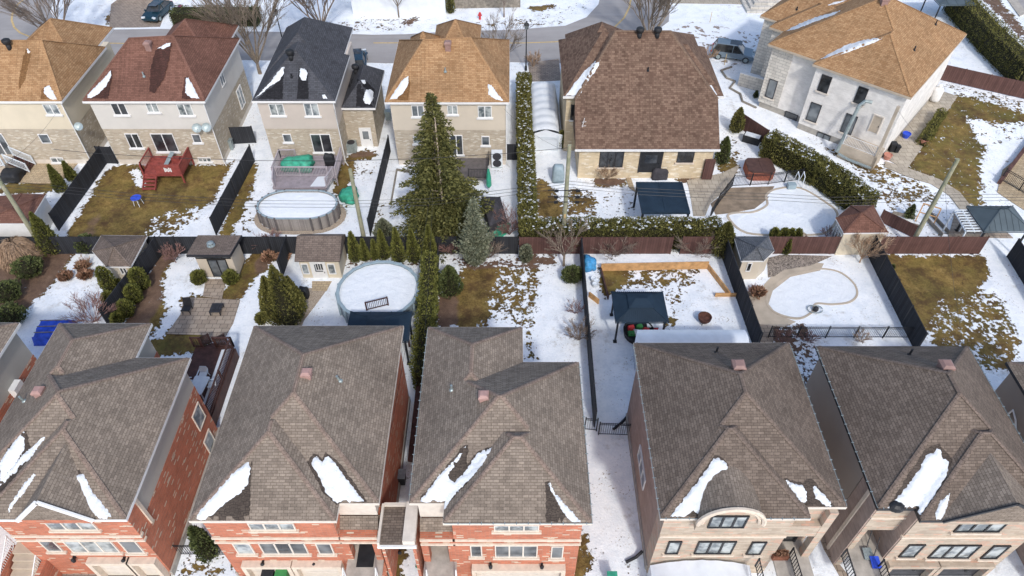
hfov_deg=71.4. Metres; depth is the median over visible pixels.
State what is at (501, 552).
window
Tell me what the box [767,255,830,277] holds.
rock bed
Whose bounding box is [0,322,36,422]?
brick house
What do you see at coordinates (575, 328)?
bare shrub
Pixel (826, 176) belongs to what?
hedge
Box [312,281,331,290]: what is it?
path
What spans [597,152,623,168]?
window
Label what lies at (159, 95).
house
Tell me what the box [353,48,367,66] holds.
parked car
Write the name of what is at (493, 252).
bare shrub
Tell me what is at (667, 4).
bare tree
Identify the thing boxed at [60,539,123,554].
window
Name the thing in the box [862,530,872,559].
snow shovel
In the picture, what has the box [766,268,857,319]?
in ground pool
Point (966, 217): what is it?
wood pergola
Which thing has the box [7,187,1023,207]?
overhead wire
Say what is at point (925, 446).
stone house
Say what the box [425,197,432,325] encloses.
service wire
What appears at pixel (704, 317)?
fire pit
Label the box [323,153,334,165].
covered barbecue
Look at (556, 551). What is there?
window
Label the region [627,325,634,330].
toy
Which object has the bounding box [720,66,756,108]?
bed edging
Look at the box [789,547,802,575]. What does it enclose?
porch railing
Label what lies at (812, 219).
in ground pool
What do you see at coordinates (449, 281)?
juniper bush
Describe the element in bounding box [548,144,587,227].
utility pole
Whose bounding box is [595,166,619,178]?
bare shrub
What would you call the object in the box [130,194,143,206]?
garden table
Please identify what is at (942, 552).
window
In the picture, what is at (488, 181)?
patio umbrella
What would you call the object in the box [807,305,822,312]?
garden pump
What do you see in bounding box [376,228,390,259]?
cedar tree
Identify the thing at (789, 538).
door
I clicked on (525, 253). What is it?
juniper bush
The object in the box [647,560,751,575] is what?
canvas shelter
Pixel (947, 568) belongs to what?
garage door
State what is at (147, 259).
privacy fence
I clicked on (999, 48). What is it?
hedge
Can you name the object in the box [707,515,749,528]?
window
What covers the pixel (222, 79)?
window
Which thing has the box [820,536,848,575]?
path
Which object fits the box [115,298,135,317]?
globe cedar
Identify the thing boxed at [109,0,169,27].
driveway
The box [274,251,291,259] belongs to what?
grass tuft
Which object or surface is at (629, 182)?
patio
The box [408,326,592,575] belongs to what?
brick house
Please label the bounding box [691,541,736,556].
window
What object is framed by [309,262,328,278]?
door
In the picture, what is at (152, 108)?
window
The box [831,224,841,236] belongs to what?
patio door
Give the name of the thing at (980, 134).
ground
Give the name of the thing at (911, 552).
window
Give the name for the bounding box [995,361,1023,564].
stucco house
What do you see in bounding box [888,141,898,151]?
wheelie bin
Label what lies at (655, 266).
raised bed
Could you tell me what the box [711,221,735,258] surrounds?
cedar tree
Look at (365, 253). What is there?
cedar tree
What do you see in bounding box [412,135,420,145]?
window
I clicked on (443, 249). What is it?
bare shrub
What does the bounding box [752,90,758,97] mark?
cedar tree
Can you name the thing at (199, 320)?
patio
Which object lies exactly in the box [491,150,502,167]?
heat pump
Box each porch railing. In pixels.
[754,558,763,575]
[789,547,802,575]
[840,548,855,575]
[878,559,889,575]
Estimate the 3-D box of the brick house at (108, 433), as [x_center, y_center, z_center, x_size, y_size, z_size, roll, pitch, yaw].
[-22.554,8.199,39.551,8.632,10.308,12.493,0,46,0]
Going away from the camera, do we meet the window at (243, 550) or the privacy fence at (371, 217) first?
the window at (243, 550)
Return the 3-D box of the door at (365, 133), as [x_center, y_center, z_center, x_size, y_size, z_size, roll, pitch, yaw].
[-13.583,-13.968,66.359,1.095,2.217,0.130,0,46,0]
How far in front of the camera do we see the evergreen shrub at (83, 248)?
56.14 m
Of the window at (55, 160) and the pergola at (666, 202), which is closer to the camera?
the pergola at (666, 202)
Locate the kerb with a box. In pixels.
[1007,0,1023,16]
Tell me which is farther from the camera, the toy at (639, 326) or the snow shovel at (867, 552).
the toy at (639, 326)
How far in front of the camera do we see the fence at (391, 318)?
48.10 m
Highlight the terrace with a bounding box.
[882,92,957,167]
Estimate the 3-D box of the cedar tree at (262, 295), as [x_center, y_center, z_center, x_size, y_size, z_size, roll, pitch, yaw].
[-17.055,0.755,50.281,2.042,4.621,2.032,27,52,24]
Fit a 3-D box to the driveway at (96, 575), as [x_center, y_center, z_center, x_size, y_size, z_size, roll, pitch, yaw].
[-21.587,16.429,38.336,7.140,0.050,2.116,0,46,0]
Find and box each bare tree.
[0,0,71,27]
[187,0,295,73]
[290,0,334,20]
[393,0,401,17]
[481,4,538,51]
[502,0,506,16]
[534,218,590,266]
[624,0,685,29]
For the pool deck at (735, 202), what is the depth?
61.46 m
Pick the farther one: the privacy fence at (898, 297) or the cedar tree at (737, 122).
the cedar tree at (737, 122)
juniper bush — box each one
[437,264,463,298]
[518,243,532,262]
[560,264,581,283]
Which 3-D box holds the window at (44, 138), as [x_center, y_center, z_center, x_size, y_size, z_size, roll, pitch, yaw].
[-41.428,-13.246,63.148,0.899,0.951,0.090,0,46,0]
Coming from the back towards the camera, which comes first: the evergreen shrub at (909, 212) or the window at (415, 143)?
the window at (415, 143)
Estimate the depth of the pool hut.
55.47 m
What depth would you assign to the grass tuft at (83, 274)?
54.65 m
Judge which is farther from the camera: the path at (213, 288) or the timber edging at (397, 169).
the timber edging at (397, 169)
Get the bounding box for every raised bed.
[600,261,736,299]
[892,211,950,236]
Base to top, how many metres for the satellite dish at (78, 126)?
0.859 m
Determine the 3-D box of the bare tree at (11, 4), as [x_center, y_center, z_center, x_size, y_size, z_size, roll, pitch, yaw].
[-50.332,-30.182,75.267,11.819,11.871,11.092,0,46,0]
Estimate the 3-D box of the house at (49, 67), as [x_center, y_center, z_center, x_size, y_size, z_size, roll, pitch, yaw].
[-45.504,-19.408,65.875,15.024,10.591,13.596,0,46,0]
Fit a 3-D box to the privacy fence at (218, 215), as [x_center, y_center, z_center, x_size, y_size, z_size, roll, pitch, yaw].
[-23.964,-8.650,61.263,0.095,1.880,10.174,2,46,2]
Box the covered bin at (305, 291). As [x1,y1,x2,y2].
[299,286,309,298]
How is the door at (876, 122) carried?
in the pale house at (857, 81)
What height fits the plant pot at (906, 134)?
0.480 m
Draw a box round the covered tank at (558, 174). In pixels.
[552,164,564,183]
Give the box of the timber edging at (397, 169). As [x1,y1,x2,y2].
[390,168,408,201]
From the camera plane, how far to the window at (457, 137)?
63.46 m
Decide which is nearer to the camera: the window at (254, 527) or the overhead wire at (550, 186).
the window at (254, 527)
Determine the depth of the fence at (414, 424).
45.04 m
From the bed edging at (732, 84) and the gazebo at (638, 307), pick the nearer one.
the gazebo at (638, 307)
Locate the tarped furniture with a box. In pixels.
[280,154,314,172]
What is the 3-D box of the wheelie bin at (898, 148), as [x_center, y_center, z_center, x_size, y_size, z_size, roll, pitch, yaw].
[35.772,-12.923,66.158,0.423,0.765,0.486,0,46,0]
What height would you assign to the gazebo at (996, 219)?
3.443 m
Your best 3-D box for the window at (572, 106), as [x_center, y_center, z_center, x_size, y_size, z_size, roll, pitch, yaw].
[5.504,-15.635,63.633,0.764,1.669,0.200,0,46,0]
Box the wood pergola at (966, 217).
[942,209,983,236]
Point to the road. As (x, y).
(611, 12)
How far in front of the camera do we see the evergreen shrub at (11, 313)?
50.89 m
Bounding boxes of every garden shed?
[0,193,52,236]
[186,235,244,276]
[294,234,346,278]
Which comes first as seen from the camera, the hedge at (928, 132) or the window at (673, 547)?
the window at (673, 547)
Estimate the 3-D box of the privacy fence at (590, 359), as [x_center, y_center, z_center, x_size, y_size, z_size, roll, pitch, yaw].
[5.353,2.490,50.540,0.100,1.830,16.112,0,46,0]
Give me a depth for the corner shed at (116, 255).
53.38 m
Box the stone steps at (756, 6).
[740,0,780,12]
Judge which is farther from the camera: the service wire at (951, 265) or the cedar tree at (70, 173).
the cedar tree at (70, 173)
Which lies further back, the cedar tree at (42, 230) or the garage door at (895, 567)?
the cedar tree at (42, 230)
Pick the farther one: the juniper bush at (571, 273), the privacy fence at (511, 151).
the privacy fence at (511, 151)
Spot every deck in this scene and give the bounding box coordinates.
[139,147,194,190]
[187,333,238,424]
[271,147,344,189]
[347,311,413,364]
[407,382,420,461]
[457,156,489,179]
[711,186,773,214]
[753,263,823,326]
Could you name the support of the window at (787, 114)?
in the pale house at (857, 81)
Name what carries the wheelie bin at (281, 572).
on the driveway
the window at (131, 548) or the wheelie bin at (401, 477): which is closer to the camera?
the window at (131, 548)
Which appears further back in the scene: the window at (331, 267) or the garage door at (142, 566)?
the window at (331, 267)
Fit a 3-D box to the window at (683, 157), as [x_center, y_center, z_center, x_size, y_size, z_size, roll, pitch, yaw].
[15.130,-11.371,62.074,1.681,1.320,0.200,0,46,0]
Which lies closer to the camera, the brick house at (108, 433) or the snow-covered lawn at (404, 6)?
the brick house at (108, 433)
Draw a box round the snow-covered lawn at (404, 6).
[351,0,445,13]
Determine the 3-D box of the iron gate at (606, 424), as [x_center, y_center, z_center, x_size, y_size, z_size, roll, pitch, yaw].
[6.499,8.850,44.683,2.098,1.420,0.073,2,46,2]
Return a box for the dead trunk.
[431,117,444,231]
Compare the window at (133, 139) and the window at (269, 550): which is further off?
the window at (133, 139)
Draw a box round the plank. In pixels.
[588,292,598,303]
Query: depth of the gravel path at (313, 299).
53.19 m
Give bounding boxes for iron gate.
[172,545,223,554]
[535,136,558,151]
[598,422,630,434]
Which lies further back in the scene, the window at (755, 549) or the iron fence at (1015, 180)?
the iron fence at (1015, 180)
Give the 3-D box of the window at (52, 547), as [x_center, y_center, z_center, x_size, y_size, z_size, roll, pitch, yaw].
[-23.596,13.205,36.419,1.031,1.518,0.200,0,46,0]
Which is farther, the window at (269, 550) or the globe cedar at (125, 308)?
the globe cedar at (125, 308)
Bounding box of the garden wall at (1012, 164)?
[997,147,1023,183]
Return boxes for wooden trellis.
[915,203,941,223]
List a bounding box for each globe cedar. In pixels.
[94,265,116,290]
[100,290,111,302]
[108,310,125,322]
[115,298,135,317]
[122,283,143,303]
[125,266,150,291]
[189,268,206,285]
[221,268,239,285]
[254,312,266,325]
[767,227,780,236]
[779,227,789,236]
[789,227,796,236]
[793,227,802,236]
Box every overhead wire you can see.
[0,180,992,200]
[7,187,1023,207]
[8,184,1010,203]
[53,148,562,160]
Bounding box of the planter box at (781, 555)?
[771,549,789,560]
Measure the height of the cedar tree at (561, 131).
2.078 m
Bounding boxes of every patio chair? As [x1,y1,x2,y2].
[181,297,192,314]
[197,366,210,375]
[207,379,216,391]
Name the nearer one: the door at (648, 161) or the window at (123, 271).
the window at (123, 271)
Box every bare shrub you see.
[58,289,117,322]
[74,254,89,267]
[157,242,184,262]
[251,228,282,249]
[437,235,457,253]
[474,227,507,261]
[492,201,525,234]
[524,50,540,65]
[564,297,584,313]
[564,316,596,340]
[593,237,640,260]
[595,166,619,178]
[671,217,719,258]
[706,44,719,57]
[774,325,797,342]
[799,329,823,342]
[820,224,832,236]
[846,226,895,262]
[852,326,872,342]
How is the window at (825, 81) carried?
in the pale house at (857, 81)
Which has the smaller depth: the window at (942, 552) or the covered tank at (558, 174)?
the window at (942, 552)
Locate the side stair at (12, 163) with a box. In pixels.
[0,146,35,172]
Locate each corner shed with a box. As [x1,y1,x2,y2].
[91,235,147,278]
[732,236,774,278]
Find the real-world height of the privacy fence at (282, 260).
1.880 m
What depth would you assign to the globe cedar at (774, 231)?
56.99 m
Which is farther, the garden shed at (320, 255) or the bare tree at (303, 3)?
the bare tree at (303, 3)
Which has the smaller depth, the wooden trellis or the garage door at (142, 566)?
the garage door at (142, 566)
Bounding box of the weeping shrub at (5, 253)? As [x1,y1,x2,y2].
[0,235,43,272]
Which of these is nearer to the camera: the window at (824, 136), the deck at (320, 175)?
the deck at (320, 175)
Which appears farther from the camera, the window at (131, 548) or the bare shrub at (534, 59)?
the bare shrub at (534, 59)
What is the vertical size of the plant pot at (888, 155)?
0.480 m
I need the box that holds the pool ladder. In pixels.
[786,171,805,188]
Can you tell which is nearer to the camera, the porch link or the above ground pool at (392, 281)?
the porch link
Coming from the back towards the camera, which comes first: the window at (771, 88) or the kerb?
the kerb
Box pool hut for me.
[830,205,888,254]
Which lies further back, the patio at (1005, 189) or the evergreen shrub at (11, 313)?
the patio at (1005, 189)
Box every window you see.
[0,133,11,154]
[36,539,67,553]
[37,134,51,142]
[42,104,63,116]
[44,523,102,532]
[50,157,66,163]
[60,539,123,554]
[110,104,130,116]
[116,539,148,555]
[119,268,126,274]
[124,133,145,149]
[145,104,161,113]
[176,104,196,117]
[191,134,204,144]
[192,402,205,430]
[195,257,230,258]
[197,157,213,163]
[203,428,214,453]
[219,73,225,87]
[232,544,258,556]
[236,84,245,109]
[247,523,299,532]
[257,541,311,556]
[268,103,287,117]
[282,134,293,143]
[300,263,309,273]
[303,103,321,117]
[310,134,334,153]
[315,263,323,270]
[315,544,337,556]
[327,263,336,273]
[411,105,423,118]
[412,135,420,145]
[446,105,458,116]
[450,135,464,156]
[469,546,484,559]
[477,106,492,119]
[480,136,490,146]
[491,525,541,533]
[493,546,539,559]
[548,546,564,560]
[569,105,573,121]
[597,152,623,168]
[637,444,645,489]
[662,541,682,556]
[675,152,694,163]
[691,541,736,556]
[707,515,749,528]
[743,541,767,557]
[745,262,752,271]
[763,79,777,100]
[784,111,797,120]
[803,102,821,124]
[815,74,832,95]
[816,131,830,140]
[838,113,857,135]
[851,86,868,107]
[895,544,926,559]
[924,545,981,560]
[949,524,1007,534]
[976,545,1011,561]
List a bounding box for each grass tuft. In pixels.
[56,269,73,281]
[72,259,91,271]
[75,267,93,280]
[260,250,276,261]
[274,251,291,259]
[751,284,767,299]
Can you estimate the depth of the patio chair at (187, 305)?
52.21 m
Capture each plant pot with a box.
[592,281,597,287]
[884,152,892,159]
[902,131,910,138]
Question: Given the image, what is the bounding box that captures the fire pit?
[698,311,711,323]
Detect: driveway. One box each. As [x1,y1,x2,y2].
[62,574,170,575]
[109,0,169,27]
[528,59,560,81]
[674,21,759,64]
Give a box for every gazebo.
[610,291,669,342]
[920,0,975,17]
[954,205,1023,254]
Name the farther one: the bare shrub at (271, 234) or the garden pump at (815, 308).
the bare shrub at (271, 234)
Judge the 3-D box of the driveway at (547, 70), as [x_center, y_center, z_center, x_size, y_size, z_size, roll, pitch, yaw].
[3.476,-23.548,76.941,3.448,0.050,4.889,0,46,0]
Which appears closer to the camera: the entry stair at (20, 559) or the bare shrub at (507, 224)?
the entry stair at (20, 559)
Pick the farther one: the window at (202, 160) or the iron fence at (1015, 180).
the window at (202, 160)
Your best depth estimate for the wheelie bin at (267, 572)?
38.00 m
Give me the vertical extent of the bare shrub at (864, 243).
3.572 m
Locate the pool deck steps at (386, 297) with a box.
[364,296,409,346]
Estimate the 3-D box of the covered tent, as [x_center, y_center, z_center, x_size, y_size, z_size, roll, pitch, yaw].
[-1.408,-5.951,58.468,1.584,2.150,3.428,-9,47,-9]
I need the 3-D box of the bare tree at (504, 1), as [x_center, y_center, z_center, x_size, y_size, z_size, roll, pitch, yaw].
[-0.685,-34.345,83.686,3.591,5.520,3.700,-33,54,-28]
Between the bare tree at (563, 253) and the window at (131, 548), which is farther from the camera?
the bare tree at (563, 253)
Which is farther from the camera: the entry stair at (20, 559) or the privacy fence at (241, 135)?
the privacy fence at (241, 135)
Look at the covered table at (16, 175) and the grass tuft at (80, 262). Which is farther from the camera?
the covered table at (16, 175)
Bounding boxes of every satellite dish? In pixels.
[74,122,83,130]
[192,123,201,132]
[201,123,210,131]
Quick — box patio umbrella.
[486,166,491,187]
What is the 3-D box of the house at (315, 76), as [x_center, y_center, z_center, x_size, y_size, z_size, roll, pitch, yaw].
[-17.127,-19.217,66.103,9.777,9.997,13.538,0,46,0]
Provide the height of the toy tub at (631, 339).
0.540 m
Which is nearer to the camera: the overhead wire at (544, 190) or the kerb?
the overhead wire at (544, 190)
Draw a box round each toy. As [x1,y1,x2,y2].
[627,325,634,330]
[628,330,634,335]
[636,324,642,329]
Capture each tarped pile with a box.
[32,319,75,345]
[338,186,358,204]
[487,224,510,236]
[584,254,595,272]
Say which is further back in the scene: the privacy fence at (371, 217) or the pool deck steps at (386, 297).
the privacy fence at (371, 217)
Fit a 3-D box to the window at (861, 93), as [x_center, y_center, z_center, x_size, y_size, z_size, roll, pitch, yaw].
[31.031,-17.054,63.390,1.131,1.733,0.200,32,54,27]
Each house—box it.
[0,18,114,163]
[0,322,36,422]
[0,323,219,575]
[82,18,252,165]
[189,325,410,575]
[252,17,384,165]
[384,19,509,166]
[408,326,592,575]
[558,22,724,178]
[626,342,846,575]
[750,0,966,170]
[805,346,1023,575]
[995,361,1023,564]
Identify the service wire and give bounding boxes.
[390,191,430,432]
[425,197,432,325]
[945,187,963,345]
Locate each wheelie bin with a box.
[227,138,234,149]
[261,569,274,575]
[274,569,289,575]
[384,109,390,120]
[397,469,405,484]
[607,571,616,575]
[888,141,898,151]
[894,144,901,152]
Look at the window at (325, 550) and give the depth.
36.60 m
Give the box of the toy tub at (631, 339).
[623,323,653,343]
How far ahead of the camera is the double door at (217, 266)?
54.20 m
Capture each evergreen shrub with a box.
[0,278,21,303]
[0,301,29,322]
[9,255,43,279]
[73,233,92,253]
[186,524,220,564]
[372,217,392,236]
[904,203,915,219]
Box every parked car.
[141,0,173,21]
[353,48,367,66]
[711,37,755,63]
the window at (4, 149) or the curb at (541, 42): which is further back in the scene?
the curb at (541, 42)
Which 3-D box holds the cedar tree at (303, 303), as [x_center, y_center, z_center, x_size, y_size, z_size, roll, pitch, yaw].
[-15.751,0.579,50.839,1.730,4.093,1.732,0,46,0]
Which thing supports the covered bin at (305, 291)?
on the gravel path at (313, 299)
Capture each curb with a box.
[11,2,123,43]
[373,0,630,42]
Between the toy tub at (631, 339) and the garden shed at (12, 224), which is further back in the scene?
the garden shed at (12, 224)
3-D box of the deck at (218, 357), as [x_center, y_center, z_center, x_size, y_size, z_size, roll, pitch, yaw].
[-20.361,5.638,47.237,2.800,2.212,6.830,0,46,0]
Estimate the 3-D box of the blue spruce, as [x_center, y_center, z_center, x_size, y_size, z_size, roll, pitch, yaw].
[-2.933,-3.969,53.328,3.416,6.791,2.856,-20,49,-18]
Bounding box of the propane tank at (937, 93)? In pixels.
[929,84,943,101]
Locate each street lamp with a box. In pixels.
[274,9,281,37]
[524,21,528,70]
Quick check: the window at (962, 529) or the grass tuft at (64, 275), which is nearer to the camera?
the window at (962, 529)
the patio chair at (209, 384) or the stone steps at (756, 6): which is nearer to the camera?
the patio chair at (209, 384)
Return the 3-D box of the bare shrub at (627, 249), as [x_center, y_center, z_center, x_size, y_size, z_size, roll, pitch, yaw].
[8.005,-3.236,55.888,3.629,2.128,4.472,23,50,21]
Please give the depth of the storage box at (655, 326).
50.93 m
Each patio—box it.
[18,163,77,183]
[167,297,239,341]
[626,178,634,191]
[687,165,739,215]
[748,292,772,342]
[949,213,1012,237]
[997,154,1023,209]
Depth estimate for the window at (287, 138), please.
63.25 m
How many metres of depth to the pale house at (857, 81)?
65.02 m
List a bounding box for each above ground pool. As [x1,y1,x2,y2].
[255,189,340,230]
[335,260,419,322]
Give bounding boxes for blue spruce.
[451,196,495,267]
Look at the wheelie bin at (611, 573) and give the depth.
38.11 m
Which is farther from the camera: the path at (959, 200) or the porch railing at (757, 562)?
the path at (959, 200)
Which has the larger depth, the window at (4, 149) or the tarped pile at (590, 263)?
the window at (4, 149)
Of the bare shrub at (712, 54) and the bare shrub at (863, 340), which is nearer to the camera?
the bare shrub at (863, 340)
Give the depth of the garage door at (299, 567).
37.51 m
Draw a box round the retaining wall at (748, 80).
[737,71,763,91]
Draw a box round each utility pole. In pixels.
[0,178,36,236]
[348,168,365,236]
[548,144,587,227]
[913,158,959,236]
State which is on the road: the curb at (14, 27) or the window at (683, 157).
the curb at (14, 27)
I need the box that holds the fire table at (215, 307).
[209,303,223,315]
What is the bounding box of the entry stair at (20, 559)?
[0,535,62,575]
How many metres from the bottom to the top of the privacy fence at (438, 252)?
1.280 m
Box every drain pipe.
[613,416,625,429]
[625,550,642,562]
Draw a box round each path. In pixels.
[203,279,224,298]
[297,288,324,325]
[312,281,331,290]
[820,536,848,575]
[884,161,970,211]
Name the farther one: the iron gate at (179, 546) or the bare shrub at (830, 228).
the bare shrub at (830, 228)
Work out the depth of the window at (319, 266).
54.00 m
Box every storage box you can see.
[646,323,658,329]
[742,131,761,145]
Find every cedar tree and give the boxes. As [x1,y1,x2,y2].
[28,211,60,256]
[46,164,68,193]
[61,160,77,181]
[257,275,280,325]
[266,264,303,325]
[284,275,307,317]
[347,230,362,262]
[359,238,370,261]
[370,238,378,260]
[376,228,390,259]
[390,226,406,263]
[406,228,421,263]
[421,224,439,256]
[445,0,455,13]
[559,129,563,147]
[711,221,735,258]
[714,136,731,164]
[729,106,745,132]
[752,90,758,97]
[782,238,791,254]
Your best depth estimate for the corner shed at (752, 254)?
53.89 m
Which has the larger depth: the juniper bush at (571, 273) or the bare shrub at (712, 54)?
the bare shrub at (712, 54)
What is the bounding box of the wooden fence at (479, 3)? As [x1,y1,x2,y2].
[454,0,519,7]
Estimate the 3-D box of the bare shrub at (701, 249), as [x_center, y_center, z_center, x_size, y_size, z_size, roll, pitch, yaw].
[14.203,-3.683,55.948,4.174,2.665,4.116,0,46,0]
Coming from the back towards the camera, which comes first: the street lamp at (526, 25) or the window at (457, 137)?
the street lamp at (526, 25)
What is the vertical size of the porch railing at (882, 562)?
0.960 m
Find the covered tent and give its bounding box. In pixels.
[481,196,506,233]
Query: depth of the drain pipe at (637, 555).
39.52 m
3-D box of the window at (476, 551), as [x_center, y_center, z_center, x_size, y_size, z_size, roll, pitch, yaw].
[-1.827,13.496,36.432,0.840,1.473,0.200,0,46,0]
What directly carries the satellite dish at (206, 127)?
attached to the house at (159, 95)
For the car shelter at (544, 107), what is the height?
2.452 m
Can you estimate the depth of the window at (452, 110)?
61.00 m
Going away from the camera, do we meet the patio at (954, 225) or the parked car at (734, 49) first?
the patio at (954, 225)
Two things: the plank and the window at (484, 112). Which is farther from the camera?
the window at (484, 112)
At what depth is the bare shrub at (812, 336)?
50.20 m
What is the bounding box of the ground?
[0,0,1023,575]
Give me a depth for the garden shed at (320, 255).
53.82 m
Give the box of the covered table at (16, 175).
[0,167,25,183]
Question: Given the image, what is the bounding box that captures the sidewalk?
[673,0,741,3]
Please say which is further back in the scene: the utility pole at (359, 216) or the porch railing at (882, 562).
the utility pole at (359, 216)
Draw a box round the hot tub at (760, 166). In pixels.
[743,158,775,180]
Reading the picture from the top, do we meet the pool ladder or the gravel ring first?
the pool ladder
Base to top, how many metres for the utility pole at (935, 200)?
8.800 m
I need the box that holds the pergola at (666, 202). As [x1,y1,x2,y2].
[633,182,689,220]
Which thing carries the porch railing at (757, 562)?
on the stone house at (731, 459)
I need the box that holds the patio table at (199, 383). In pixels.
[192,375,210,399]
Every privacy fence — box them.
[0,236,517,253]
[48,146,106,230]
[94,146,118,163]
[98,236,161,322]
[209,144,254,234]
[228,126,256,143]
[276,235,290,275]
[367,135,390,235]
[432,242,439,323]
[507,144,517,159]
[519,236,673,253]
[580,237,596,426]
[679,236,989,253]
[722,238,762,342]
[742,115,769,141]
[868,236,927,345]
[880,209,917,236]
[940,65,1023,98]
[1006,238,1023,283]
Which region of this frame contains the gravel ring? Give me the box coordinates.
[254,204,345,234]
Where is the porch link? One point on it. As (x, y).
(399, 525)
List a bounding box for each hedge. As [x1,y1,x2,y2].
[168,4,262,25]
[408,250,440,390]
[515,71,538,237]
[517,215,723,252]
[758,128,880,209]
[914,107,948,147]
[942,0,1023,81]
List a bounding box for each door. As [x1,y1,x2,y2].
[85,557,137,575]
[125,557,169,575]
[150,133,181,153]
[206,259,228,276]
[241,560,295,575]
[291,560,345,575]
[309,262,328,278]
[359,128,373,146]
[472,564,565,575]
[637,152,663,172]
[783,536,798,541]
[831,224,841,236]
[867,114,884,133]
[885,560,939,575]
[932,560,995,575]
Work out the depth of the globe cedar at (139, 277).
52.95 m
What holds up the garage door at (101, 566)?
in the brick house at (108, 433)
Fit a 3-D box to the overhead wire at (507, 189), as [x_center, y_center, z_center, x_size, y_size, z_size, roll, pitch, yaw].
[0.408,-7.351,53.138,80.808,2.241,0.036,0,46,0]
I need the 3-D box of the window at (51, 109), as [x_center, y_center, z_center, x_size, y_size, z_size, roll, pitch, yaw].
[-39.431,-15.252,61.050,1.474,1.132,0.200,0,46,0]
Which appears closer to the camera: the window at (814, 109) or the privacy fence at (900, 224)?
the privacy fence at (900, 224)
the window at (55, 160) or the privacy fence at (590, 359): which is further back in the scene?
the window at (55, 160)
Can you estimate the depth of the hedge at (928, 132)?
67.92 m
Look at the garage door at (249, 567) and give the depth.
37.48 m
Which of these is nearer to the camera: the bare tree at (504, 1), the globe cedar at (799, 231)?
the globe cedar at (799, 231)
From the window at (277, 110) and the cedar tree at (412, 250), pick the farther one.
the window at (277, 110)
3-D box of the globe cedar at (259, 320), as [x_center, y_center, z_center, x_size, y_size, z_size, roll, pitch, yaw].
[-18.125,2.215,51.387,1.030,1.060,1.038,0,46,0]
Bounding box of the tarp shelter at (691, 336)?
[633,330,748,368]
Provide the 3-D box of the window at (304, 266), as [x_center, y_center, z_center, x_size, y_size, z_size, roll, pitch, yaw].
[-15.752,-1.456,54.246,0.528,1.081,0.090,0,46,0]
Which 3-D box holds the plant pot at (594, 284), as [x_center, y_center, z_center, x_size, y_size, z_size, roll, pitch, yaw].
[6.304,-0.234,54.137,0.440,0.380,0.429,0,46,0]
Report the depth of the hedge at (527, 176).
63.13 m
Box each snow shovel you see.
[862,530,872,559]
[870,537,881,568]
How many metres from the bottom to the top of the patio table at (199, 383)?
0.733 m
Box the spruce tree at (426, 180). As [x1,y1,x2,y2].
[389,92,495,263]
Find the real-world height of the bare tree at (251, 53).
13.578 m
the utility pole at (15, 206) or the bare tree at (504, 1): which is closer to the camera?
the utility pole at (15, 206)
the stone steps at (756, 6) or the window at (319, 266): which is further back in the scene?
the stone steps at (756, 6)
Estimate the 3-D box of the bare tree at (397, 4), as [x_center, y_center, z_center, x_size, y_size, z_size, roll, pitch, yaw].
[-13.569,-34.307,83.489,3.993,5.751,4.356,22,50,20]
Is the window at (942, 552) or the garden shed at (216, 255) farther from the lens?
the garden shed at (216, 255)
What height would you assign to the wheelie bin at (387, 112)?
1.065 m
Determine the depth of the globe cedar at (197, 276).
53.83 m
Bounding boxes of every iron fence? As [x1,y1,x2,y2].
[585,417,598,430]
[710,168,804,215]
[768,326,914,337]
[1003,168,1023,192]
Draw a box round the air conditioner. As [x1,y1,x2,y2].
[346,140,357,152]
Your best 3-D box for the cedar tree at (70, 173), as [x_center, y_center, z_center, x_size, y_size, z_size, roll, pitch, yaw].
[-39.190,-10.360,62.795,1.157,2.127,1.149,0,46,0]
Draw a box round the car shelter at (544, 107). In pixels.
[530,81,561,149]
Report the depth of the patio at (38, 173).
64.12 m
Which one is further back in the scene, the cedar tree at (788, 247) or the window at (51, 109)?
the window at (51, 109)
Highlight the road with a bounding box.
[0,0,669,62]
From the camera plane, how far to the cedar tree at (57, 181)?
61.37 m
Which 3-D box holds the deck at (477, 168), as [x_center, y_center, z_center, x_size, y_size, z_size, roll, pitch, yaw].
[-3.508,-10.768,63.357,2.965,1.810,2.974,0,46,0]
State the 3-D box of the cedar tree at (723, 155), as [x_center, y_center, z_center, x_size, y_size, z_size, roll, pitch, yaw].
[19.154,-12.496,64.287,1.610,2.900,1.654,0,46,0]
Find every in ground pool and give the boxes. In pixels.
[727,186,838,235]
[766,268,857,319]
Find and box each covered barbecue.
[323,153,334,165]
[651,168,668,180]
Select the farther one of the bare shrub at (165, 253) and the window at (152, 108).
the window at (152, 108)
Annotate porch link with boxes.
[377,501,423,575]
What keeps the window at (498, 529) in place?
in the brick house at (499, 484)
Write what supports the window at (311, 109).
in the house at (315, 76)
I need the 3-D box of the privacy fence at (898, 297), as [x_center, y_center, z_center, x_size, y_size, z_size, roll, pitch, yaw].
[28.284,0.112,52.662,0.091,2.080,10.238,0,46,0]
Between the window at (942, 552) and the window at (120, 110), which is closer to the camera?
the window at (942, 552)

